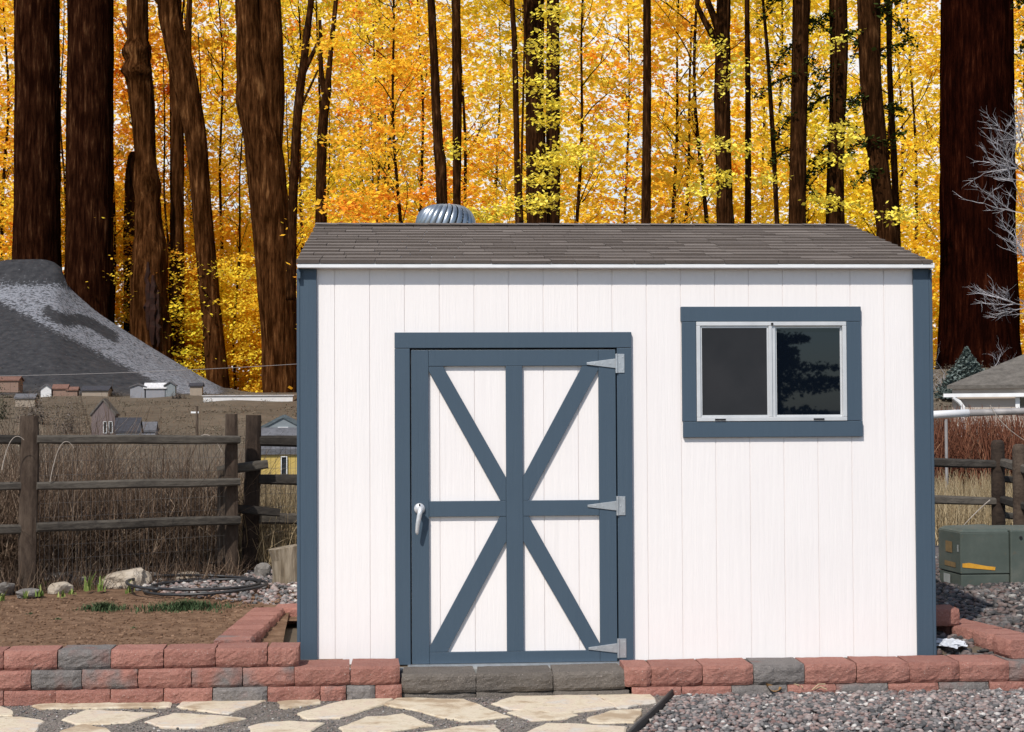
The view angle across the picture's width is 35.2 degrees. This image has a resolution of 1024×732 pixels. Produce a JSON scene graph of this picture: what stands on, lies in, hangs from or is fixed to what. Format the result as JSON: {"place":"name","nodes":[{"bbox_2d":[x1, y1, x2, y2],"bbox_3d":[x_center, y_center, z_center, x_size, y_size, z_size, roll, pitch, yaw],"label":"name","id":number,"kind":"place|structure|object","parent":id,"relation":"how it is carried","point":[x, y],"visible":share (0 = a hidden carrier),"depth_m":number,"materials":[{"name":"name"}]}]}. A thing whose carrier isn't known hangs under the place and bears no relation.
{"place":"outdoors","nodes":[
{"label":"outdoors","id":0,"kind":"place"},
{"bbox_2d":[42,566,411,612],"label":"gravel","id":1,"kind":"structure","parent":0,"point":[269,595],"depth_m":11.38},
{"bbox_2d":[125,574,267,595],"bbox_3d":[-2.237,1.552,11.492,1.000,0.080,1.080,0,-2,-3],"label":"garden hose","id":2,"kind":"object","parent":1,"relation":"on","point":[256,585],"visible":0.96,"depth_m":11.18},
{"bbox_2d":[217,415,296,568],"bbox_3d":[-1.276,0.982,12.735,2.076,1.201,0.220,0,-2,-10],"label":"split rail fence","id":3,"kind":"object","parent":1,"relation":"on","point":[252,466],"visible":0.5,"depth_m":12.62,"materials":[{"name":"wood"}]},
{"bbox_2d":[201,470,296,573],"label":"dry grass","id":4,"kind":"structure","parent":0,"point":[279,541],"depth_m":12.84,"materials":[{"name":"plant"}]},
{"bbox_2d":[2,694,663,731],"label":"path","id":5,"kind":"structure","parent":0,"point":[257,710],"depth_m":7.92,"materials":[{"name":"stone"}]},
{"bbox_2d":[0,259,1007,698],"bbox_3d":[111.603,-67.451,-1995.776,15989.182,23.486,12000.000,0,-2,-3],"label":"ground","id":6,"kind":"structure","parent":0,"point":[54,329],"depth_m":195.89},
{"bbox_2d":[0,0,66,260],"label":"maple tree","id":7,"kind":"object","parent":6,"relation":"on","point":[3,176],"visible":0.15,"depth_m":289.86,"materials":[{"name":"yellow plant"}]},
{"bbox_2d":[12,0,61,268],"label":"tree","id":8,"kind":"object","parent":6,"relation":"on","point":[36,231],"visible":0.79,"depth_m":239.54,"materials":[{"name":"brown plant"}]},
{"bbox_2d":[0,0,125,263],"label":"maple tree","id":9,"kind":"object","parent":6,"relation":"on","point":[4,215],"visible":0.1,"depth_m":264.38,"materials":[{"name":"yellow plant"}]},
{"bbox_2d":[0,0,134,287],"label":"maple tree","id":10,"kind":"object","parent":6,"relation":"on","point":[63,192],"visible":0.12,"depth_m":252.29,"materials":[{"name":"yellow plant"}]},
{"bbox_2d":[64,0,114,323],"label":"tree","id":11,"kind":"object","parent":6,"relation":"on","point":[89,181],"visible":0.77,"depth_m":240.83,"materials":[{"name":"brown plant"}]},
{"bbox_2d":[32,701,171,709],"bbox_3d":[-2.114,1.758,8.355,0.726,0.031,0.293,0,-2,-3],"label":"flagstone","id":12,"kind":"object","parent":6,"relation":"on","point":[107,705],"visible":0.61,"depth_m":8.27,"materials":[{"name":"stone"}]},
{"bbox_2d":[0,377,212,518],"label":"bare scrub","id":13,"kind":"object","parent":6,"relation":"on","point":[51,446],"visible":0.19,"depth_m":19.47,"materials":[{"name":"plant"}]},
{"bbox_2d":[61,710,157,724],"bbox_3d":[-2.006,1.746,7.956,0.400,0.031,0.362,-1,-2,14],"label":"flagstone","id":14,"kind":"object","parent":6,"relation":"on","point":[98,717],"visible":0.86,"depth_m":7.95,"materials":[{"name":"stone"}]},
{"bbox_2d":[61,34,181,329],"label":"maple tree","id":15,"kind":"object","parent":6,"relation":"on","point":[127,240],"visible":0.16,"depth_m":251.51,"materials":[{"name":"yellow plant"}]},
{"bbox_2d":[0,549,253,594],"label":"leaf litter","id":16,"kind":"object","parent":6,"relation":"on","point":[77,575],"visible":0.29,"depth_m":11.87,"materials":[{"name":"plant"}]},
{"bbox_2d":[123,152,134,332],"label":"tree","id":17,"kind":"object","parent":6,"relation":"on","point":[129,190],"visible":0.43,"depth_m":252.85,"materials":[{"name":"brown plant"}]},
{"bbox_2d":[60,0,224,325],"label":"maple tree","id":18,"kind":"object","parent":6,"relation":"on","point":[159,114],"visible":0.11,"depth_m":293.75,"materials":[{"name":"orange plant"}]},
{"bbox_2d":[0,595,288,657],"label":"soil bed","id":19,"kind":"object","parent":6,"relation":"on","point":[276,633],"visible":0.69,"depth_m":9.75,"materials":[{"name":"soil"}]},
{"bbox_2d":[123,599,253,613],"bbox_3d":[-2.082,1.532,10.400,0.908,0.071,0.571,0,-2,-3],"label":"grass clump","id":20,"kind":"object","parent":19,"relation":"on","point":[186,606],"visible":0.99,"depth_m":10.33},
{"bbox_2d":[120,0,173,359],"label":"tree","id":21,"kind":"object","parent":6,"relation":"on","point":[149,313],"visible":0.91,"depth_m":244.42,"materials":[{"name":"brown plant"}]},
{"bbox_2d":[0,404,296,581],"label":"brush","id":22,"kind":"object","parent":6,"relation":"on","point":[106,503],"visible":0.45,"depth_m":12.56,"materials":[{"name":"plant"}]},
{"bbox_2d":[61,26,244,349],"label":"maple tree","id":23,"kind":"object","parent":6,"relation":"on","point":[162,209],"visible":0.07,"depth_m":269.87,"materials":[{"name":"orange plant"}]},
{"bbox_2d":[114,54,237,365],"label":"maple tree","id":24,"kind":"object","parent":6,"relation":"on","point":[187,291],"visible":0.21,"depth_m":251.21,"materials":[{"name":"yellow plant"}]},
{"bbox_2d":[169,0,184,364],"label":"tree","id":25,"kind":"object","parent":6,"relation":"on","point":[176,182],"visible":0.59,"depth_m":249.32,"materials":[{"name":"brown plant"}]},
{"bbox_2d":[113,0,251,353],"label":"maple tree","id":26,"kind":"object","parent":6,"relation":"on","point":[206,43],"visible":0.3,"depth_m":263.71,"materials":[{"name":"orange plant"}]},
{"bbox_2d":[114,0,251,369],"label":"maple tree","id":27,"kind":"object","parent":6,"relation":"on","point":[211,97],"visible":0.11,"depth_m":323.10,"materials":[{"name":"orange plant"}]},
{"bbox_2d":[117,32,261,384],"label":"maple tree","id":28,"kind":"object","parent":6,"relation":"on","point":[242,260],"visible":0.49,"depth_m":248.91,"materials":[{"name":"yellow plant"}]},
{"bbox_2d":[154,0,229,387],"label":"tree","id":29,"kind":"object","parent":6,"relation":"on","point":[177,38],"visible":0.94,"depth_m":244.17,"materials":[{"name":"brown plant"}]},
{"bbox_2d":[144,713,245,729],"bbox_3d":[-1.563,1.741,7.855,0.420,0.031,0.349,-1,-2,24],"label":"flagstone","id":30,"kind":"object","parent":6,"relation":"on","point":[182,721],"visible":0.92,"depth_m":7.85,"materials":[{"name":"stone"}]},
{"bbox_2d":[0,642,401,705],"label":"retaining wall","id":31,"kind":"structure","parent":6,"relation":"on","point":[124,673],"depth_m":8.41,"materials":[{"name":"concrete"}]},
{"bbox_2d":[2,573,411,620],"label":"yard","id":32,"kind":"structure","parent":6,"relation":"on","point":[118,594],"depth_m":11.18,"materials":[{"name":"soil"}]},
{"bbox_2d":[0,414,240,588],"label":"split rail fence","id":33,"kind":"object","parent":32,"relation":"on","point":[28,485],"visible":0.97,"depth_m":11.71,"materials":[{"name":"wood"}]},
{"bbox_2d":[39,444,296,587],"bbox_3d":[-2.545,1.097,12.221,2.190,1.040,0.216,1,-2,-36],"label":"wire mesh","id":34,"kind":"object","parent":33,"relation":"attached to","point":[165,498],"visible":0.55,"depth_m":11.96,"materials":[{"name":"metal"}]},
{"bbox_2d":[269,544,296,584],"bbox_3d":[-1.654,1.465,11.847,0.269,0.314,0.258,0,-2,-3],"label":"log","id":35,"kind":"object","parent":32,"relation":"on","point":[284,563],"visible":0.59,"depth_m":11.74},
{"bbox_2d":[119,0,300,390],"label":"maple tree","id":36,"kind":"object","parent":6,"relation":"on","point":[220,229],"visible":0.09,"depth_m":271.54,"materials":[{"name":"orange plant"}]},
{"bbox_2d":[176,699,267,714],"bbox_3d":[-1.534,1.754,8.305,0.417,0.030,0.426,-1,-2,19],"label":"flagstone","id":37,"kind":"object","parent":6,"relation":"on","point":[222,707],"visible":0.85,"depth_m":8.26,"materials":[{"name":"stone"}]},
{"bbox_2d":[177,116,296,392],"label":"maple tree","id":38,"kind":"object","parent":6,"relation":"on","point":[234,359],"visible":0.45,"depth_m":250.22,"materials":[{"name":"yellow plant"}]},
{"bbox_2d":[214,603,296,645],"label":"retaining wall","id":39,"kind":"structure","parent":6,"relation":"on","point":[254,624],"depth_m":9.44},
{"bbox_2d":[162,0,349,378],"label":"maple tree","id":40,"kind":"object","parent":6,"relation":"on","point":[234,109],"visible":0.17,"depth_m":297.67,"materials":[{"name":"orange plant"}]},
{"bbox_2d":[208,89,317,392],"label":"maple tree","id":41,"kind":"object","parent":6,"relation":"on","point":[243,372],"visible":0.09,"depth_m":249.95,"materials":[{"name":"yellow plant"}]},
{"bbox_2d":[235,0,296,392],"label":"tree","id":42,"kind":"object","parent":6,"relation":"on","point":[260,95],"visible":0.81,"depth_m":237.01,"materials":[{"name":"brown plant"}]},
{"bbox_2d":[197,0,359,376],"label":"maple tree","id":43,"kind":"object","parent":6,"relation":"on","point":[232,124],"visible":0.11,"depth_m":327.01,"materials":[{"name":"orange plant"}]},
{"bbox_2d":[261,427,296,473],"bbox_3d":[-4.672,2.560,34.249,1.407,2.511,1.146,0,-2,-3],"label":"house","id":44,"kind":"structure","parent":6,"relation":"on","point":[290,431],"depth_m":33.73,"materials":[{"name":"yellow paint"}]},
{"bbox_2d":[210,0,384,377],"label":"maple tree","id":45,"kind":"object","parent":6,"relation":"on","point":[328,5],"visible":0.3,"depth_m":270.84,"materials":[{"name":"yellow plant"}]},
{"bbox_2d":[286,0,322,299],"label":"tree","id":46,"kind":"object","parent":6,"relation":"on","point":[304,65],"visible":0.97,"depth_m":149.41,"materials":[{"name":"brown plant"}]},
{"bbox_2d":[315,0,337,224],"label":"tree","id":47,"kind":"object","parent":6,"relation":"on","point":[325,85],"visible":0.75,"depth_m":129.68,"materials":[{"name":"brown plant"}]},
{"bbox_2d":[297,698,392,719],"bbox_3d":[-0.844,1.747,8.194,0.270,0.031,0.678,-1,-2,29],"label":"flagstone","id":48,"kind":"object","parent":6,"relation":"on","point":[341,709],"visible":0.86,"depth_m":8.15,"materials":[{"name":"stone"}]},
{"bbox_2d":[293,0,433,237],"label":"maple tree","id":49,"kind":"object","parent":6,"relation":"on","point":[349,33],"visible":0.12,"depth_m":330.08,"materials":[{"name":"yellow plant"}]},
{"bbox_2d":[282,0,450,328],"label":"maple tree","id":50,"kind":"object","parent":6,"relation":"on","point":[348,168],"visible":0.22,"depth_m":177.34,"materials":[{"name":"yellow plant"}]},
{"bbox_2d":[301,0,451,222],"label":"maple tree","id":51,"kind":"object","parent":6,"relation":"on","point":[350,61],"visible":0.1,"depth_m":291.07,"materials":[{"name":"orange plant"}]},
{"bbox_2d":[338,713,433,731],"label":"flagstone","id":52,"kind":"object","parent":6,"relation":"on","point":[397,722],"visible":0.97,"depth_m":7.73,"materials":[{"name":"stone"}]},
{"bbox_2d":[280,0,513,388],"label":"maple tree","id":53,"kind":"object","parent":6,"relation":"on","point":[392,69],"visible":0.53,"depth_m":119.54,"materials":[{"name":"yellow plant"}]},
{"bbox_2d":[301,0,525,231],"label":"maple tree","id":54,"kind":"object","parent":6,"relation":"on","point":[381,90],"visible":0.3,"depth_m":149.78,"materials":[{"name":"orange plant"}]},
{"bbox_2d":[427,0,447,203],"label":"tree","id":55,"kind":"object","parent":6,"relation":"on","point":[440,172],"visible":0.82,"depth_m":92.16,"materials":[{"name":"brown plant"}]},
{"bbox_2d":[385,697,510,722],"bbox_3d":[-0.315,1.744,8.197,0.405,0.030,0.803,1,-2,-41],"label":"flagstone","id":56,"kind":"object","parent":6,"relation":"on","point":[462,710],"visible":0.88,"depth_m":8.14,"materials":[{"name":"stone"}]},
{"bbox_2d":[451,0,461,204],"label":"tree","id":57,"kind":"object","parent":6,"relation":"on","point":[456,78],"visible":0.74,"depth_m":112.29,"materials":[{"name":"brown plant"}]},
{"bbox_2d":[0,361,1000,445],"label":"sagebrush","id":58,"kind":"object","parent":6,"relation":"on","point":[260,406],"visible":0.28,"depth_m":126.94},
{"bbox_2d":[416,0,595,222],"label":"maple tree","id":59,"kind":"object","parent":6,"relation":"on","point":[510,96],"visible":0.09,"depth_m":186.62,"materials":[{"name":"yellow plant"}]},
{"bbox_2d":[0,0,1023,392],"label":"wood","id":60,"kind":"object","parent":6,"relation":"on","point":[594,88],"visible":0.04,"depth_m":273.77,"materials":[{"name":"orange plant"}]},
{"bbox_2d":[509,0,520,222],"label":"tree","id":61,"kind":"object","parent":6,"relation":"on","point":[515,104],"visible":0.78,"depth_m":90.50,"materials":[{"name":"brown plant"}]},
{"bbox_2d":[401,663,628,697],"bbox_3d":[0.015,1.722,8.630,1.208,0.207,0.282,0,-2,-3],"label":"doorstep","id":62,"kind":"object","parent":6,"relation":"on","point":[502,681],"depth_m":8.51,"materials":[{"name":"concrete"}]},
{"bbox_2d":[422,0,633,222],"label":"maple tree","id":63,"kind":"object","parent":6,"relation":"on","point":[520,86],"visible":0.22,"depth_m":153.00,"materials":[{"name":"yellow plant"}]},
{"bbox_2d":[443,0,616,222],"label":"maple sapling","id":64,"kind":"object","parent":6,"relation":"on","point":[565,161],"visible":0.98,"depth_m":74.41,"materials":[{"name":"yellow plant"}]},
{"bbox_2d":[413,0,651,222],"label":"maple tree","id":65,"kind":"object","parent":6,"relation":"on","point":[501,3],"visible":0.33,"depth_m":122.20,"materials":[{"name":"orange plant"}]},
{"bbox_2d":[525,0,545,222],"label":"tree","id":66,"kind":"object","parent":6,"relation":"on","point":[534,137],"visible":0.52,"depth_m":96.27,"materials":[{"name":"brown plant"}]},
{"bbox_2d":[546,0,559,222],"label":"tree","id":67,"kind":"object","parent":6,"relation":"on","point":[554,72],"visible":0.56,"depth_m":94.46,"materials":[{"name":"brown plant"}]},
{"bbox_2d":[491,695,615,713],"bbox_3d":[0.215,1.744,8.261,0.642,0.030,0.528,0,-2,-3],"label":"flagstone","id":68,"kind":"object","parent":6,"relation":"on","point":[575,704],"visible":0.84,"depth_m":8.27,"materials":[{"name":"stone"}]},
{"bbox_2d":[560,0,636,222],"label":"maple tree","id":69,"kind":"object","parent":6,"relation":"on","point":[576,216],"visible":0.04,"depth_m":120.02,"materials":[{"name":"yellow plant"}]},
{"bbox_2d":[296,204,936,677],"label":"garden shed","id":70,"kind":"structure","parent":6,"relation":"on","point":[538,444],"depth_m":8.92,"materials":[{"name":"white"}]},
{"bbox_2d":[411,349,625,663],"bbox_3d":[0.037,0.767,8.854,1.178,1.717,0.121,0,-2,-3],"label":"door","id":71,"kind":"structure","parent":70,"relation":"in","point":[515,505],"depth_m":8.87,"materials":[{"name":"white"}]},
{"bbox_2d":[696,322,846,420],"bbox_3d":[1.442,0.030,8.983,0.843,0.552,0.060,0,-2,-3],"label":"window frame","id":72,"kind":"structure","parent":70,"relation":"in","point":[746,371],"depth_m":8.97,"materials":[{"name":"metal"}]},
{"bbox_2d":[544,0,712,223],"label":"maple tree","id":73,"kind":"object","parent":6,"relation":"on","point":[613,107],"visible":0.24,"depth_m":179.02,"materials":[{"name":"yellow plant"}]},
{"bbox_2d":[641,0,650,223],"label":"tree","id":74,"kind":"object","parent":6,"relation":"on","point":[646,177],"visible":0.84,"depth_m":85.81,"materials":[{"name":"brown plant"}]},
{"bbox_2d":[604,0,785,223],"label":"maple tree","id":75,"kind":"object","parent":6,"relation":"on","point":[691,134],"visible":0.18,"depth_m":145.84,"materials":[{"name":"yellow plant"}]},
{"bbox_2d":[571,0,826,223],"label":"maple tree","id":76,"kind":"object","parent":6,"relation":"on","point":[670,33],"visible":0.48,"depth_m":116.59,"materials":[{"name":"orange plant"}]},
{"bbox_2d":[695,0,733,223],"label":"tree","id":77,"kind":"object","parent":6,"relation":"on","point":[718,17],"visible":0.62,"depth_m":91.00,"materials":[{"name":"brown plant"}]},
{"bbox_2d":[674,0,793,223],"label":"maple sapling","id":78,"kind":"object","parent":6,"relation":"on","point":[725,179],"visible":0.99,"depth_m":73.00,"materials":[{"name":"yellow plant"}]},
{"bbox_2d":[744,0,750,223],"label":"tree","id":79,"kind":"object","parent":6,"relation":"on","point":[747,127],"visible":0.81,"depth_m":101.39,"materials":[{"name":"brown plant"}]},
{"bbox_2d":[661,0,857,223],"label":"maple tree","id":80,"kind":"object","parent":6,"relation":"on","point":[756,104],"visible":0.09,"depth_m":178.73,"materials":[{"name":"yellow plant"}]},
{"bbox_2d":[671,0,867,224],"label":"maple tree","id":81,"kind":"object","parent":6,"relation":"on","point":[787,92],"visible":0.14,"depth_m":144.67,"materials":[{"name":"yellow plant"}]},
{"bbox_2d":[762,0,778,223],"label":"tree","id":82,"kind":"object","parent":6,"relation":"on","point":[774,166],"visible":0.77,"depth_m":96.44,"materials":[{"name":"brown plant"}]},
{"bbox_2d":[753,0,832,223],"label":"hemlock tree","id":83,"kind":"object","parent":6,"relation":"on","point":[799,75],"visible":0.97,"depth_m":89.20,"materials":[{"name":"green plant"}]},
{"bbox_2d":[709,0,914,239],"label":"maple tree","id":84,"kind":"object","parent":6,"relation":"on","point":[815,37],"visible":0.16,"depth_m":121.86,"materials":[{"name":"yellow plant"}]},
{"bbox_2d":[619,654,1023,695],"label":"retaining wall","id":85,"kind":"structure","parent":6,"relation":"on","point":[714,676],"depth_m":8.62,"materials":[{"name":"concrete"}]},
{"bbox_2d":[806,0,883,223],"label":"hemlock tree","id":86,"kind":"object","parent":6,"relation":"on","point":[841,88],"visible":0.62,"depth_m":93.34,"materials":[{"name":"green plant"}]},
{"bbox_2d":[798,0,934,226],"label":"maple sapling","id":87,"kind":"object","parent":6,"relation":"on","point":[837,203],"visible":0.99,"depth_m":71.26,"materials":[{"name":"yellow plant"}]},
{"bbox_2d":[807,0,939,359],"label":"maple tree","id":88,"kind":"object","parent":6,"relation":"on","point":[853,86],"visible":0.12,"depth_m":185.01,"materials":[{"name":"yellow plant"}]},
{"bbox_2d":[839,0,919,246],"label":"hemlock tree","id":89,"kind":"object","parent":6,"relation":"on","point":[870,14],"visible":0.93,"depth_m":81.18,"materials":[{"name":"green plant"}]},
{"bbox_2d":[886,1,900,246],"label":"tree","id":90,"kind":"object","parent":6,"relation":"on","point":[894,172],"visible":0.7,"depth_m":105.99,"materials":[{"name":"brown plant"}]},
{"bbox_2d":[780,0,1023,368],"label":"maple tree","id":91,"kind":"object","parent":6,"relation":"on","point":[935,301],"visible":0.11,"depth_m":120.07,"materials":[{"name":"yellow plant"}]},
{"bbox_2d":[818,0,1017,355],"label":"maple tree","id":92,"kind":"object","parent":6,"relation":"on","point":[918,27],"visible":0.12,"depth_m":147.00,"materials":[{"name":"yellow plant"}]},
{"bbox_2d":[853,0,1023,363],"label":"maple tree","id":93,"kind":"object","parent":6,"relation":"on","point":[935,47],"visible":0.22,"depth_m":119.68,"materials":[{"name":"yellow plant"}]},
{"bbox_2d":[933,346,984,399],"bbox_3d":[15.462,0.263,54.862,2.543,1.894,2.516,-2,-2,38],"label":"blue spruce","id":94,"kind":"object","parent":6,"relation":"on","point":[967,364],"visible":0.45,"depth_m":54.67,"materials":[{"name":"green plant"}]},
{"bbox_2d":[934,468,1012,545],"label":"dry grass","id":95,"kind":"structure","parent":6,"relation":"on","point":[950,514],"depth_m":16.86,"materials":[{"name":"plant"}]},
{"bbox_2d":[935,0,1021,368],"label":"tree","id":96,"kind":"object","parent":6,"relation":"on","point":[977,74],"visible":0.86,"depth_m":88.33,"materials":[{"name":"red plant"}]},
{"bbox_2d":[934,404,1023,488],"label":"willow brush","id":97,"kind":"object","parent":6,"relation":"on","point":[969,444],"visible":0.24,"depth_m":23.13,"materials":[{"name":"plant"}]},
{"bbox_2d":[934,408,1023,493],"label":"pipe railing","id":98,"kind":"object","parent":6,"relation":"on","point":[971,412],"visible":0.56,"depth_m":20.71,"materials":[{"name":"metal"}]},
{"bbox_2d":[935,545,1023,655],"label":"yard","id":99,"kind":"structure","parent":6,"relation":"on","point":[937,549],"depth_m":10.74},
{"bbox_2d":[934,440,1023,524],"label":"split rail fence","id":100,"kind":"object","parent":99,"relation":"on","point":[998,463],"visible":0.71,"depth_m":14.65,"materials":[{"name":"wood"}]},
{"bbox_2d":[938,524,1023,586],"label":"utility box","id":101,"kind":"object","parent":99,"relation":"on","point":[975,554],"visible":0.86,"depth_m":11.62,"materials":[{"name":"green paint"}]},
{"bbox_2d":[936,605,1023,658],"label":"retaining wall","id":102,"kind":"structure","parent":6,"relation":"on","point":[1004,642],"depth_m":9.15,"materials":[{"name":"concrete"}]},
{"bbox_2d":[943,354,1023,437],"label":"bungalow","id":103,"kind":"object","parent":6,"relation":"on","point":[1000,386],"visible":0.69,"depth_m":31.19,"materials":[{"name":"beige paint"}]},
{"bbox_2d":[955,96,1023,319],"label":"bare tree","id":104,"kind":"object","parent":6,"relation":"on","point":[1012,179],"visible":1,"depth_m":19.43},
{"bbox_2d":[0,0,1023,388],"label":"sky","id":105,"kind":"structure","parent":0,"point":[610,28],"materials":[{"name":"white"}]},
{"bbox_2d":[640,687,1023,731],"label":"gravel","id":106,"kind":"structure","parent":0,"point":[845,711],"depth_m":8.02,"materials":[{"name":"gravel"}]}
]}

